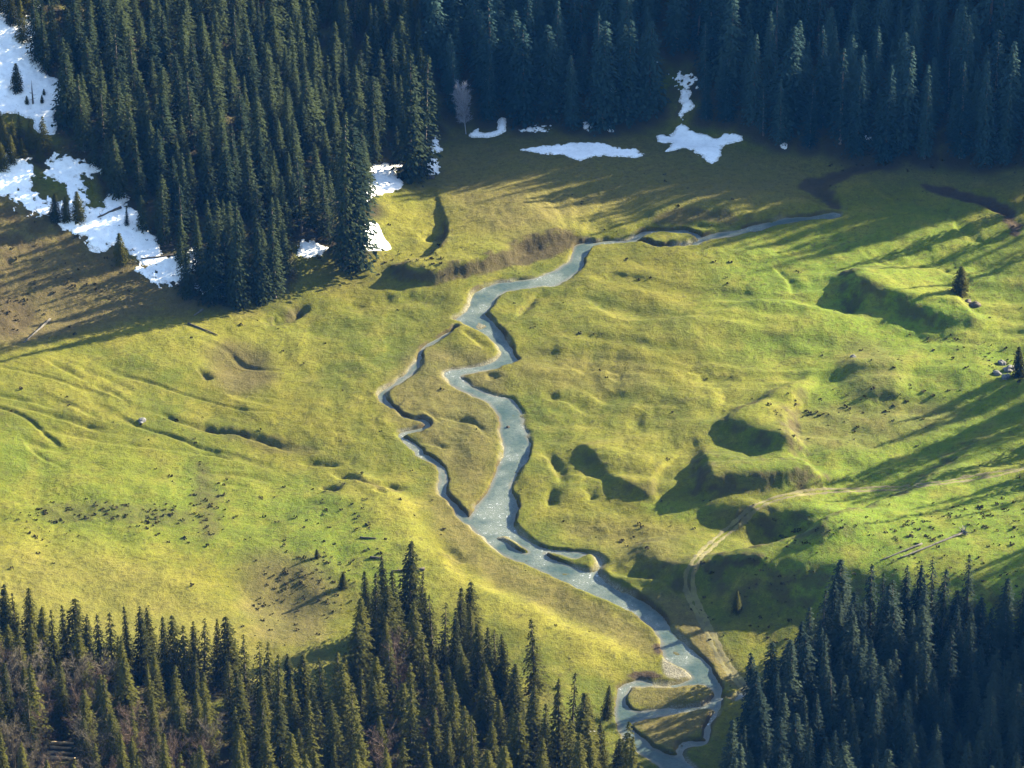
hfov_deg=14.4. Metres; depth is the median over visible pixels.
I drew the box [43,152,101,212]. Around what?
snow patch
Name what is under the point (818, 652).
spruce tree
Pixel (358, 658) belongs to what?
spruce tree
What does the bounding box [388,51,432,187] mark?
spruce tree
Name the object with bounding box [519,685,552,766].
spruce tree
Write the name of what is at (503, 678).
spruce tree
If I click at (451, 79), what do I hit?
spruce tree
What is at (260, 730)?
spruce tree
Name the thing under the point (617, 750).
spruce tree
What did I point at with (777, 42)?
spruce tree
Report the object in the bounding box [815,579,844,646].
spruce tree
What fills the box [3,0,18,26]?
spruce tree
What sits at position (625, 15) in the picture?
spruce tree
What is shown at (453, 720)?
spruce tree
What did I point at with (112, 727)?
spruce tree
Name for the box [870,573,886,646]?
spruce tree
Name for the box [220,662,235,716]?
spruce tree
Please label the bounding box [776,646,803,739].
spruce tree
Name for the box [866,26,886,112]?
spruce tree
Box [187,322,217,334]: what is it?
fallen log
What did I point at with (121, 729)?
leafless tree
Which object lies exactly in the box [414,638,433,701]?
spruce tree
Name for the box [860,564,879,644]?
spruce tree
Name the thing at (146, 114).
spruce tree
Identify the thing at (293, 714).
spruce tree
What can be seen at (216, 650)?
spruce tree
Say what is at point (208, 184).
spruce tree
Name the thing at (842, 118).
spruce tree
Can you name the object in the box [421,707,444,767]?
spruce tree
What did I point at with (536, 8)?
spruce tree
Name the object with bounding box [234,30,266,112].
spruce tree
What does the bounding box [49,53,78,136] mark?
spruce tree
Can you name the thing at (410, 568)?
spruce tree
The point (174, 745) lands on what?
leafless tree
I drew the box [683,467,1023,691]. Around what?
dirt track
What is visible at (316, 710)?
spruce tree
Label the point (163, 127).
spruce tree
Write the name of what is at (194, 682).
spruce tree
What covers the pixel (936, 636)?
spruce tree
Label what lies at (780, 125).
spruce tree
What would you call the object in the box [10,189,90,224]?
snow patch
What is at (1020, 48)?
spruce tree
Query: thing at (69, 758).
timber log
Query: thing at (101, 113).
spruce tree
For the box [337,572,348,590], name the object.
spruce tree
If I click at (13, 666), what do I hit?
leafless tree
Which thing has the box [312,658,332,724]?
spruce tree
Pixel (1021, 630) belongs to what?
spruce tree
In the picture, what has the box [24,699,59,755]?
leafless tree
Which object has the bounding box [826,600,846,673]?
spruce tree
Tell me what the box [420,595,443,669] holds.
spruce tree
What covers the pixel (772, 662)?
spruce tree
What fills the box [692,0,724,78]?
spruce tree
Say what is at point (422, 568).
fallen log
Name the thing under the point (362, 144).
spruce tree
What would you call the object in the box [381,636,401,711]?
spruce tree
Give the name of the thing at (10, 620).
spruce tree
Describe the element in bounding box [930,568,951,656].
spruce tree
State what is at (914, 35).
spruce tree
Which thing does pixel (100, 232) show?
snow patch
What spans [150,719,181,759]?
leafless tree
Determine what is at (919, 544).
fallen log
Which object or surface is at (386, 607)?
spruce tree
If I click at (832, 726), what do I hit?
spruce tree
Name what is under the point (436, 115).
spruce tree
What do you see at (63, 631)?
spruce tree
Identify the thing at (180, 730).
spruce tree
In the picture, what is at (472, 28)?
spruce tree
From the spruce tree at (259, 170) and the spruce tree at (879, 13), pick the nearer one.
the spruce tree at (259, 170)
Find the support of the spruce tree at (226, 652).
on the meadow ground
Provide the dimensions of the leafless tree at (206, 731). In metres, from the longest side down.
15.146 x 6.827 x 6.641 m
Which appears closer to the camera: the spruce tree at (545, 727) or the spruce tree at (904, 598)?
the spruce tree at (545, 727)
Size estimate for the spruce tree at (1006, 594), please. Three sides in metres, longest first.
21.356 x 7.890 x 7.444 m
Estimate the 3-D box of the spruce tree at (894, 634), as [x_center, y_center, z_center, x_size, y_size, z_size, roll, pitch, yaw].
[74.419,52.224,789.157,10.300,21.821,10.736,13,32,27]
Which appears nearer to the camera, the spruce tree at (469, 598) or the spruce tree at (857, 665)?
the spruce tree at (857, 665)
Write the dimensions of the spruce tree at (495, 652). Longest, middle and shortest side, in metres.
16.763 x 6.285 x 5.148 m
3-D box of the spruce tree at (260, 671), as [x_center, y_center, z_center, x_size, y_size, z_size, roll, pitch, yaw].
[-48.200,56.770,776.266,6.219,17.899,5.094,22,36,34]
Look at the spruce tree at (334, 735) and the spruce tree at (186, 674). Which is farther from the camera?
the spruce tree at (186, 674)
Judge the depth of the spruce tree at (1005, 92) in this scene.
987.60 m
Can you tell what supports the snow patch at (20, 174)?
on the meadow ground
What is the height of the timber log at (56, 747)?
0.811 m
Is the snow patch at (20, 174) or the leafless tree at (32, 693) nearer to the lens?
the leafless tree at (32, 693)
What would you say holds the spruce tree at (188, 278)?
on the meadow ground
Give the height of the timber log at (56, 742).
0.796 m
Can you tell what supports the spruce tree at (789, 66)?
on the meadow ground
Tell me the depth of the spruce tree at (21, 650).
772.08 m
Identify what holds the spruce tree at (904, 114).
on the meadow ground
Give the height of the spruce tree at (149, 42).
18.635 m
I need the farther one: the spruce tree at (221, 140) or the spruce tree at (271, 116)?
the spruce tree at (271, 116)
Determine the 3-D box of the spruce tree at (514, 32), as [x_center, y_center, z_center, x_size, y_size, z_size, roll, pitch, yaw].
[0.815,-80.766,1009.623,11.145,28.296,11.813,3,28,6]
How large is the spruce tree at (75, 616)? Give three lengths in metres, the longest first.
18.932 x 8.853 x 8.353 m
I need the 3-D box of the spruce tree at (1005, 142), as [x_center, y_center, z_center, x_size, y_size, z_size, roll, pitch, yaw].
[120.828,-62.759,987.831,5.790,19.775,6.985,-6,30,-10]
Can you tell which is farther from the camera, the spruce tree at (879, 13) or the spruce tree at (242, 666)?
the spruce tree at (879, 13)
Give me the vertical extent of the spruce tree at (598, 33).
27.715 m
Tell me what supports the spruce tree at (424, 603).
on the meadow ground
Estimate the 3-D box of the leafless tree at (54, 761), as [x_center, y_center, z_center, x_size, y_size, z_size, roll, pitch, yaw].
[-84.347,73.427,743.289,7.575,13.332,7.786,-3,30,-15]
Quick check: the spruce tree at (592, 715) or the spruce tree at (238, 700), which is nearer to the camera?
the spruce tree at (238, 700)
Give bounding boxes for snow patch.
[0,0,60,134]
[0,149,37,210]
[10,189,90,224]
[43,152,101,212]
[59,193,162,264]
[134,249,195,287]
[296,239,327,257]
[363,222,390,251]
[367,162,402,197]
[427,158,440,174]
[430,135,442,153]
[469,117,505,137]
[519,125,550,132]
[520,142,643,160]
[583,122,590,131]
[656,124,742,163]
[672,70,698,88]
[678,88,694,118]
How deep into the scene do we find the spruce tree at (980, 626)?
792.65 m
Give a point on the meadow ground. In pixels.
(766, 324)
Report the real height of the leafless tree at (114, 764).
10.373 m
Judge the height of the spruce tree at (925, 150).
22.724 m
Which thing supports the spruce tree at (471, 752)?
on the meadow ground
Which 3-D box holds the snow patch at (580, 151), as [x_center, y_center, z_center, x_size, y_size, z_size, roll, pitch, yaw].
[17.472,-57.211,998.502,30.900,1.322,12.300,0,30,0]
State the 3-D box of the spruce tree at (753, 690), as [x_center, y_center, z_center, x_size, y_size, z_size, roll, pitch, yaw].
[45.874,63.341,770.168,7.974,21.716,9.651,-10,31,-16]
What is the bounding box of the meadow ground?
[0,0,1023,767]
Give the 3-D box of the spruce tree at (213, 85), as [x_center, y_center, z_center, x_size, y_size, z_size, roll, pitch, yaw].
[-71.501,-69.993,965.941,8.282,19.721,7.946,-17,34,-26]
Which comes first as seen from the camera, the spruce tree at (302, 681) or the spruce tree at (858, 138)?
the spruce tree at (302, 681)
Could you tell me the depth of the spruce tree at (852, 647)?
785.65 m
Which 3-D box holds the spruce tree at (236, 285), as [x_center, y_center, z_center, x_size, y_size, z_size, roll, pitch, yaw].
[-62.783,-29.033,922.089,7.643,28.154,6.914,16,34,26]
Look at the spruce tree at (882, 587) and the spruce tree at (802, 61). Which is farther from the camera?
the spruce tree at (802, 61)
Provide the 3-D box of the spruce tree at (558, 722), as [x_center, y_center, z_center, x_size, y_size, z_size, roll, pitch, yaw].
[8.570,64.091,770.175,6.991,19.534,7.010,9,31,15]
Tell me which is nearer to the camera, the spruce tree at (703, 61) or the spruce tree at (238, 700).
the spruce tree at (238, 700)
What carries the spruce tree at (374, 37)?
on the meadow ground
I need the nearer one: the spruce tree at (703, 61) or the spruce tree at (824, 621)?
the spruce tree at (824, 621)
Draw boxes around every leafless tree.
[0,642,16,682]
[0,644,27,705]
[0,678,21,714]
[0,714,30,762]
[0,720,16,757]
[3,722,23,753]
[13,641,57,709]
[15,673,50,726]
[18,744,48,767]
[22,729,50,767]
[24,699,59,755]
[34,672,59,717]
[38,754,68,767]
[55,649,95,704]
[60,682,97,728]
[62,664,89,724]
[69,705,102,750]
[72,723,116,766]
[75,758,98,767]
[80,646,120,697]
[89,663,111,688]
[98,719,128,757]
[104,755,127,767]
[114,695,147,757]
[117,724,151,767]
[120,713,141,739]
[138,737,155,767]
[139,706,160,739]
[139,737,172,767]
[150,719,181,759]
[151,730,188,767]
[160,731,191,767]
[183,733,216,767]
[184,717,224,767]
[363,720,402,767]
[377,626,415,695]
[421,709,442,742]
[451,80,472,133]
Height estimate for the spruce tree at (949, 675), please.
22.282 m
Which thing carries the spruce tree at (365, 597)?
on the meadow ground
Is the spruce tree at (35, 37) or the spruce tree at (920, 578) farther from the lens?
the spruce tree at (35, 37)
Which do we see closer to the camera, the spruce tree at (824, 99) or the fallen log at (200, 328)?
the fallen log at (200, 328)
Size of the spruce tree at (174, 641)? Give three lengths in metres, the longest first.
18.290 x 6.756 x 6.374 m
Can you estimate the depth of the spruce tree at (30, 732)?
753.26 m
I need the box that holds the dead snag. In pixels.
[29,80,33,103]
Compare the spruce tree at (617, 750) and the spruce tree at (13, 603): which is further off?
the spruce tree at (13, 603)
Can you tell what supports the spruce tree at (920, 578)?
on the meadow ground
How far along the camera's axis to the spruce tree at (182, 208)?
935.57 m
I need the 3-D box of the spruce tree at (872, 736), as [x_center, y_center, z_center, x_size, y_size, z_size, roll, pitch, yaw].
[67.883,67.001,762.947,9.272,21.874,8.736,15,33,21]
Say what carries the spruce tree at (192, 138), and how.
on the meadow ground
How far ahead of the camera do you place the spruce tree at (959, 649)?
785.53 m
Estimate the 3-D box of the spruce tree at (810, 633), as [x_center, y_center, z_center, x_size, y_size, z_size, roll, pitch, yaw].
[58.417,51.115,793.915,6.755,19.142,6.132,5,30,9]
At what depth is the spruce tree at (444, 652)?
792.63 m
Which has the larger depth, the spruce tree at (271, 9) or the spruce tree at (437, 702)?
the spruce tree at (271, 9)
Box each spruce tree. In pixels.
[0,584,20,651]
[0,589,21,658]
[0,663,20,735]
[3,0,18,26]
[9,63,23,94]
[10,593,24,648]
[10,626,35,702]
[19,588,39,660]
[20,690,40,763]
[24,623,51,696]
[25,0,48,68]
[29,607,57,674]
[37,9,53,75]
[45,610,66,682]
[46,0,61,65]
[48,194,62,224]
[48,661,74,740]
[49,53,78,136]
[55,605,73,680]
[58,0,97,76]
[59,599,91,677]
[60,197,71,223]
[70,73,92,151]
[71,191,86,224]
[71,715,93,767]
[74,7,106,86]
[74,36,108,117]
[81,614,97,682]
[90,614,114,688]
[93,0,117,59]
[93,88,111,151]
[96,674,124,758]
[99,713,129,767]
[100,80,134,164]
[102,26,132,99]
[102,612,118,688]
[103,134,130,200]
[110,657,147,742]
[112,233,128,267]
[119,108,147,179]
[120,607,138,683]
[123,206,130,225]
[125,30,144,99]
[130,606,158,686]
[131,139,148,205]
[133,195,149,233]
[134,86,165,160]
[138,19,166,89]
[138,88,184,170]
[138,608,162,672]
[146,128,170,196]
[154,11,181,82]
[154,189,172,246]
[154,617,176,695]
[162,616,189,694]
[165,156,187,216]
[167,52,197,132]
[169,697,193,767]
[171,181,191,240]
[173,625,201,698]
[174,152,197,230]
[174,250,200,300]
[175,72,202,153]
[181,36,205,114]
[186,654,200,715]
[187,621,206,691]
[189,689,204,752]
[193,618,218,687]
[194,142,222,216]
[195,213,227,307]
[199,54,231,123]
[207,619,225,687]
[210,122,230,187]
[211,149,245,227]
[213,230,233,302]
[213,616,248,691]
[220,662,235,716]
[222,202,250,311]
[223,672,255,755]
[224,126,245,203]
[225,5,246,81]
[227,210,255,296]
[228,89,256,164]
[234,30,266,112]
[236,138,263,222]
[237,634,255,701]
[245,182,268,242]
[246,211,274,305]
[248,642,272,713]
[249,705,272,767]
[250,128,271,200]
[252,0,264,67]
[257,0,287,64]
[257,642,281,714]
[260,696,294,767]
[263,196,285,298]
[264,79,281,140]
[267,654,289,731]
[276,654,304,723]
[278,114,308,193]
[281,677,308,751]
[289,159,312,231]
[289,655,316,727]
[292,71,328,155]
[297,101,319,162]
[302,685,328,759]
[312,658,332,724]
[314,181,335,242]
[314,549,319,559]
[317,700,349,767]
[325,111,361,272]
[326,652,355,721]
[333,114,388,279]
[335,43,352,110]
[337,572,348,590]
[341,682,363,763]
[342,622,381,706]
[346,0,364,37]
[350,129,378,209]
[355,668,368,727]
[356,50,371,112]
[357,676,393,755]
[358,571,374,633]
[363,75,390,154]
[364,5,385,76]
[366,573,382,658]
[366,586,406,668]
[367,108,383,164]
[371,555,401,627]
[375,0,394,61]
[381,32,403,110]
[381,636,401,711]
[384,571,409,652]
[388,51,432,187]
[392,540,427,633]
[392,683,425,767]
[400,602,434,689]
[411,571,427,646]
[414,54,442,179]
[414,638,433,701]
[416,54,441,129]
[418,592,437,669]
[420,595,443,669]
[421,0,453,76]
[421,658,451,739]
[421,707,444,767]
[433,603,454,676]
[437,721,457,767]
[439,613,463,692]
[439,679,464,765]
[442,39,465,114]
[447,587,467,654]
[452,652,476,709]
[452,706,480,767]
[460,0,484,69]
[462,715,482,767]
[463,582,485,643]
[463,613,475,672]
[467,623,492,697]
[467,663,496,744]
[470,0,507,103]
[474,44,502,123]
[476,627,502,703]
[490,630,503,698]
[493,634,512,708]
[496,10,535,119]
[502,664,528,738]
[504,24,540,129]
[505,712,534,767]
[516,620,553,700]
[517,0,543,73]
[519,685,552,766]
[522,0,551,61]
[531,25,568,124]
[531,704,557,767]
[542,1,568,90]
[547,678,570,765]
[558,55,587,130]
[560,693,603,767]
[562,672,580,746]
[577,697,595,724]
[584,21,629,136]
[586,12,609,109]
[594,721,611,765]
[600,685,615,721]
[609,738,626,767]
[610,0,637,80]
[610,19,648,128]
[630,21,671,120]
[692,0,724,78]
[694,22,715,91]
[697,67,714,121]
[707,0,753,91]
[714,58,739,123]
[731,591,741,615]
[735,671,769,757]
[736,653,767,733]
[737,690,777,767]
[738,32,767,126]
[740,0,785,59]
[755,9,779,100]
[756,85,770,135]
[760,642,782,703]
[761,0,789,68]
[761,26,808,137]
[761,671,782,741]
[766,716,794,767]
[767,79,793,145]
[772,20,817,123]
[772,639,799,707]
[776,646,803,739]
[783,621,809,696]
[783,713,810,767]
[792,634,821,727]
[797,0,817,59]
[802,607,817,670]
[805,25,838,128]
[805,627,828,711]
[807,694,828,767]
[810,0,829,43]
[810,642,836,732]
[812,590,831,653]
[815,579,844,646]
[818,559,852,629]
[819,670,843,751]
[824,48,855,147]
[825,0,851,40]
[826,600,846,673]
[831,613,859,699]
[832,604,859,679]
[839,0,873,60]
[839,647,868,717]
[840,54,873,160]
[840,592,877,660]
[851,648,882,733]
[855,693,887,767]
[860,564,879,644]
[862,0,892,74]
[863,666,897,756]
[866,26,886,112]
[867,65,903,165]
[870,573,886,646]
[871,584,901,663]
[874,605,909,696]
[878,45,924,158]
[880,580,907,643]
[886,703,918,767]
[894,565,913,639]
[900,0,931,48]
[901,20,923,100]
[901,565,929,649]
[913,653,936,732]
[914,79,935,158]
[916,57,945,126]
[917,669,946,752]
[923,687,953,767]
[924,22,947,85]
[924,557,939,626]
[928,612,942,673]
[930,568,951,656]
[935,612,965,700]
[935,627,963,726]
[938,590,966,658]
[939,6,974,106]
[945,62,974,159]
[949,266,971,297]
[951,644,989,726]
[952,15,980,116]
[954,554,977,625]
[954,623,977,708]
[969,61,1001,168]
[971,597,993,674]
[974,0,1007,48]
[975,702,1003,767]
[977,608,1006,685]
[982,30,1006,123]
[988,0,1018,66]
[988,577,1015,651]
[990,41,1023,150]
[992,603,1019,688]
[994,91,1018,164]
[999,673,1023,747]
[1006,12,1023,79]
[1007,588,1023,653]
[1009,347,1023,378]
[1013,593,1023,655]
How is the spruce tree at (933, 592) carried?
on the meadow ground
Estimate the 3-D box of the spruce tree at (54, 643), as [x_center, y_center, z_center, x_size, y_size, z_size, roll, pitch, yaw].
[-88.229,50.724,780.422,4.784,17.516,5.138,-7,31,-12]
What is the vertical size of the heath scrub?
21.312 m
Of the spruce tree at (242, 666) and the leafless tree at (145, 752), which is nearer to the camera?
the leafless tree at (145, 752)
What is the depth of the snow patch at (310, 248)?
948.30 m
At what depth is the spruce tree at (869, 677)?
774.22 m
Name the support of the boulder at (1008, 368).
on the meadow ground
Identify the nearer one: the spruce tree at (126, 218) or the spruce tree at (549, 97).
the spruce tree at (126, 218)
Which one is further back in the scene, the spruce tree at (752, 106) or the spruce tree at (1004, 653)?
the spruce tree at (752, 106)
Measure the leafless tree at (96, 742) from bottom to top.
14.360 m
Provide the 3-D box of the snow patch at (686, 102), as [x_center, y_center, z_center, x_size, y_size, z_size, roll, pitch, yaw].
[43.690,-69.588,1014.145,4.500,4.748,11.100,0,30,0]
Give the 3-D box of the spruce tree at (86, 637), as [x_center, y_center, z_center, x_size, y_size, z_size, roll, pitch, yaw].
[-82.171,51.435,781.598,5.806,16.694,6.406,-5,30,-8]
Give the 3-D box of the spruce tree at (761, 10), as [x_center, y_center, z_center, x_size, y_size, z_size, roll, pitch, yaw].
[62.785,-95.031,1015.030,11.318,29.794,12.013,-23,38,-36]
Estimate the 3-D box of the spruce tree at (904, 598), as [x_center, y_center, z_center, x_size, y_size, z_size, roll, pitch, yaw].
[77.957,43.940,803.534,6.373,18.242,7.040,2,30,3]
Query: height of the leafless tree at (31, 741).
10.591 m
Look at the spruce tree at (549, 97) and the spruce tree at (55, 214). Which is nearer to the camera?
the spruce tree at (55, 214)
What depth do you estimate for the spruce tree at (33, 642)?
776.15 m
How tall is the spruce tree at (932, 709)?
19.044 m
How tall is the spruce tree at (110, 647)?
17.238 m
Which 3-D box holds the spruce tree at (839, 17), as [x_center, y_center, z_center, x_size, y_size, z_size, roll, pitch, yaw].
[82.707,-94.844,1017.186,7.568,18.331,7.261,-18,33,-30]
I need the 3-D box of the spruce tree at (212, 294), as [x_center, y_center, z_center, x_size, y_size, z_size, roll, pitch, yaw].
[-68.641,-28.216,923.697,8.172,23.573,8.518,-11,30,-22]
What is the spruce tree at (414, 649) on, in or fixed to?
on the meadow ground
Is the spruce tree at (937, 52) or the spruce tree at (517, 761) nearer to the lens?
the spruce tree at (517, 761)
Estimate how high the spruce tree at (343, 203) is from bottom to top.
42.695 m
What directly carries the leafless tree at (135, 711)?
on the meadow ground
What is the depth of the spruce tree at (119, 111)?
946.37 m
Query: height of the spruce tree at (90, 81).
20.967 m
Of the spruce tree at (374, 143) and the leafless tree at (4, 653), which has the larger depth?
the spruce tree at (374, 143)
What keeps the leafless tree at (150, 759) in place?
on the meadow ground
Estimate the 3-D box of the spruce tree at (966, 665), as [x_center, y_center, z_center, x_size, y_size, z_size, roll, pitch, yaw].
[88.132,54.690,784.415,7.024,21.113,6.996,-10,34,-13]
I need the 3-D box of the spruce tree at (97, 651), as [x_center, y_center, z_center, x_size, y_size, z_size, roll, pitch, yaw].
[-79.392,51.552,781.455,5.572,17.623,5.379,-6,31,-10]
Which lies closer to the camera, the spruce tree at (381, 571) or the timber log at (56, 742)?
the timber log at (56, 742)
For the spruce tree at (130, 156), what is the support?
on the meadow ground
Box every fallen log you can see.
[23,318,50,342]
[98,206,121,217]
[141,253,181,258]
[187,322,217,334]
[360,536,375,538]
[369,556,381,558]
[391,567,424,571]
[880,543,922,560]
[897,525,968,559]
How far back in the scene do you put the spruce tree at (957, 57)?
999.92 m
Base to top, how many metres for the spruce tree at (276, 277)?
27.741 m
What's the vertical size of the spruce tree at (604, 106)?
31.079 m
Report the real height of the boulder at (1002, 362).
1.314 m
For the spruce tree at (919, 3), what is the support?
on the meadow ground
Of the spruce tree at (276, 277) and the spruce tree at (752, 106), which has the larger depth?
the spruce tree at (752, 106)
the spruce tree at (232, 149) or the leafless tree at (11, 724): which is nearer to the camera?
the leafless tree at (11, 724)
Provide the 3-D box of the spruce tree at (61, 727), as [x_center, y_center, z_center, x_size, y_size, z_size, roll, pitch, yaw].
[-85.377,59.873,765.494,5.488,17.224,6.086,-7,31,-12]
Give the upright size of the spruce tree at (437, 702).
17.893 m
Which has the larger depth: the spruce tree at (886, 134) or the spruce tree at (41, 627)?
the spruce tree at (886, 134)
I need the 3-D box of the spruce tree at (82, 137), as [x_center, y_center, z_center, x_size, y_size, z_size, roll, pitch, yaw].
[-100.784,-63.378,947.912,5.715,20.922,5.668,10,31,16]
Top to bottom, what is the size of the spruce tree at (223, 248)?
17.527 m
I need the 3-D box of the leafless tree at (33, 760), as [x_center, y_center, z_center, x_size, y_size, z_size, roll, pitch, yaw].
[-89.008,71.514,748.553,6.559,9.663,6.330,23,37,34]
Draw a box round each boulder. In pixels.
[138,417,145,422]
[969,301,980,307]
[993,370,1001,375]
[998,360,1005,365]
[1001,374,1010,379]
[1003,365,1012,371]
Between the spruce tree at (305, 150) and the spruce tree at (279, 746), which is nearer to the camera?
the spruce tree at (279, 746)
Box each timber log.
[47,751,72,753]
[50,741,73,743]
[50,746,74,748]
[50,756,76,759]
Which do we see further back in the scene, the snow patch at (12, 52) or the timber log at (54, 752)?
the snow patch at (12, 52)
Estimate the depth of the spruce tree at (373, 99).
984.89 m
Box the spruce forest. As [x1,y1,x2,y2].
[0,0,1023,767]
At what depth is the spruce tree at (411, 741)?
762.59 m
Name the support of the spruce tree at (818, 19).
on the meadow ground
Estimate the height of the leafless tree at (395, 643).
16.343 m
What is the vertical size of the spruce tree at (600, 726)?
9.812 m
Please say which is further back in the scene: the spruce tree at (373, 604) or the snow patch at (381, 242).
the snow patch at (381, 242)
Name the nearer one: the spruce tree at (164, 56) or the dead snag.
the dead snag
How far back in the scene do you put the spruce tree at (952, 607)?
795.09 m
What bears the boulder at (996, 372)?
on the meadow ground
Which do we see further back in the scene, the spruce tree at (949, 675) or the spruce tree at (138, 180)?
the spruce tree at (138, 180)
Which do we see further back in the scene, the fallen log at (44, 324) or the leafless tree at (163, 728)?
the fallen log at (44, 324)
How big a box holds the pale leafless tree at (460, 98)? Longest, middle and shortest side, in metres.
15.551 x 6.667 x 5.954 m
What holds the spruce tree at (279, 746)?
on the meadow ground
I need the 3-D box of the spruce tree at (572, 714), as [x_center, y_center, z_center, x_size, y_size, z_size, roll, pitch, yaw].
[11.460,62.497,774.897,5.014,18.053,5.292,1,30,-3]
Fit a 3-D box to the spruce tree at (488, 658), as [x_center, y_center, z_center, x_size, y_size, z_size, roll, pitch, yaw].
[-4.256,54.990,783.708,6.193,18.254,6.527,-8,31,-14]
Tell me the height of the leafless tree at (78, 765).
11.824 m
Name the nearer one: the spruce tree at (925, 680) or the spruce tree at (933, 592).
the spruce tree at (925, 680)
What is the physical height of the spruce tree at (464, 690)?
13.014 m
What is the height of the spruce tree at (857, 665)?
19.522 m
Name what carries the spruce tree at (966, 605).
on the meadow ground
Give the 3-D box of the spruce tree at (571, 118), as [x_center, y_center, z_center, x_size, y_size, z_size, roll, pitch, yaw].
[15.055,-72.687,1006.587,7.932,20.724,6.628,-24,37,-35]
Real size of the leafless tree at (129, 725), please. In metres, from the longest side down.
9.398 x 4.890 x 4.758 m
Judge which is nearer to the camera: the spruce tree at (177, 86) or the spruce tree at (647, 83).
the spruce tree at (177, 86)
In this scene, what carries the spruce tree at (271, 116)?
on the meadow ground
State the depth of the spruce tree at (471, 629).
790.36 m
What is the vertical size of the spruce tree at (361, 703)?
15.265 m
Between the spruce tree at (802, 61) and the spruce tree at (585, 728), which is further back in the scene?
the spruce tree at (802, 61)
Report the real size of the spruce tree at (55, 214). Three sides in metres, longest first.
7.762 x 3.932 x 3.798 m
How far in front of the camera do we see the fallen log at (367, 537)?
839.70 m
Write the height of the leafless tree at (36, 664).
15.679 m
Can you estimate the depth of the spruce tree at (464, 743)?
763.19 m
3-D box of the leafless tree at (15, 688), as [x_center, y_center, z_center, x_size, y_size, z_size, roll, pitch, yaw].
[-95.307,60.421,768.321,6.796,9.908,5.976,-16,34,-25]
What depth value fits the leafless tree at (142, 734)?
750.21 m
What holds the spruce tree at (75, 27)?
on the meadow ground
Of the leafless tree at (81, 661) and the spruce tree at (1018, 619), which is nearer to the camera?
the leafless tree at (81, 661)
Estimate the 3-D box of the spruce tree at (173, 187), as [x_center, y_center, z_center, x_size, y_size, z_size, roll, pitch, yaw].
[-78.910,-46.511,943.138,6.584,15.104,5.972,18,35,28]
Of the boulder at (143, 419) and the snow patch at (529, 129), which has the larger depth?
the snow patch at (529, 129)
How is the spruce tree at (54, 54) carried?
on the meadow ground
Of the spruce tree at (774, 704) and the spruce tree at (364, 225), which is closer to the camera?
the spruce tree at (774, 704)
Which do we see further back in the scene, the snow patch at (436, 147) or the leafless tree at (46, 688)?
the snow patch at (436, 147)
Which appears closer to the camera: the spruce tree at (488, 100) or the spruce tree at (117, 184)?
the spruce tree at (117, 184)
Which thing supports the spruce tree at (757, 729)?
on the meadow ground
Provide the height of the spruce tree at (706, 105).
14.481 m
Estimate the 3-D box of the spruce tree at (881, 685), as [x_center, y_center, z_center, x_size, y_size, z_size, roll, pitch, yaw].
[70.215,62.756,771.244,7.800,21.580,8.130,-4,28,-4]
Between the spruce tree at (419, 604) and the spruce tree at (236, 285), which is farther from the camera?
the spruce tree at (236, 285)
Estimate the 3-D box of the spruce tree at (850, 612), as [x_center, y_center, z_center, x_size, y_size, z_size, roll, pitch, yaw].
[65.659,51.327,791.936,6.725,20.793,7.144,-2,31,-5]
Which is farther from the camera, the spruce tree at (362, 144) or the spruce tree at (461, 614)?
the spruce tree at (362, 144)
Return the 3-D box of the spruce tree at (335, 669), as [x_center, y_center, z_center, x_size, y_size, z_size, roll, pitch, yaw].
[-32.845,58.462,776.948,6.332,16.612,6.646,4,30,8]
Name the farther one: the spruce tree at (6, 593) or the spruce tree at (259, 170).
the spruce tree at (259, 170)
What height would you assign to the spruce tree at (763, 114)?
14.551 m
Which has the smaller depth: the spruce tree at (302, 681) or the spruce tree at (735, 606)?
the spruce tree at (302, 681)
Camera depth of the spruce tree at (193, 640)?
782.14 m
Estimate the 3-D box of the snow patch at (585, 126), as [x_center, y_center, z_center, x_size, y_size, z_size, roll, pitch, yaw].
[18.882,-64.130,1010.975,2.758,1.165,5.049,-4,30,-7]
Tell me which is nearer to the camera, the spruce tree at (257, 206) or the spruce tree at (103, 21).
the spruce tree at (257, 206)
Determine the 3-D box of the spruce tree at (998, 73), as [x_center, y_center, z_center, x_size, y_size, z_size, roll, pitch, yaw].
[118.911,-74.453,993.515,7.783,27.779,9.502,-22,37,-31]
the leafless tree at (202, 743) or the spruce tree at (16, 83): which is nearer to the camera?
the leafless tree at (202, 743)
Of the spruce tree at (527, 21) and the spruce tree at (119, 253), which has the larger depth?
the spruce tree at (527, 21)
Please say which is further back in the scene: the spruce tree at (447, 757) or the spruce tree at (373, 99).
the spruce tree at (373, 99)
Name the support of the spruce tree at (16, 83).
on the snow patch at (12, 52)
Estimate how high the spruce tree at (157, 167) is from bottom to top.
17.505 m
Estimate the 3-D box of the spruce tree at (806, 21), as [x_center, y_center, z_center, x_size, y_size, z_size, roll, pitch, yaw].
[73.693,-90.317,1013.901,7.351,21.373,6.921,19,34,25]
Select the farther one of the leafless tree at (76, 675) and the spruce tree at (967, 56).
the spruce tree at (967, 56)
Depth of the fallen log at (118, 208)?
941.23 m
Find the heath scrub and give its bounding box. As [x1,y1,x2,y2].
[0,150,1023,693]
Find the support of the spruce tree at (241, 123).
on the meadow ground
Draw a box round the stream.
[378,213,840,767]
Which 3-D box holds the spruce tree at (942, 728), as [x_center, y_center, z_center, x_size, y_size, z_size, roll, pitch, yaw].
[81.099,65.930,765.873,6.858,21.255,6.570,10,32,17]
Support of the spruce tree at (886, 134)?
on the meadow ground
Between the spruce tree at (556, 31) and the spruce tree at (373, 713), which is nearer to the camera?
the spruce tree at (373, 713)
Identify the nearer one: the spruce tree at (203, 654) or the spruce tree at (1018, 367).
the spruce tree at (203, 654)
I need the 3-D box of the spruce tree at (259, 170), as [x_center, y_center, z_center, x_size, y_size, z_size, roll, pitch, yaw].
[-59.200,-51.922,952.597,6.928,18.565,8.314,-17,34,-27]
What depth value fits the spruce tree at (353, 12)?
1019.13 m

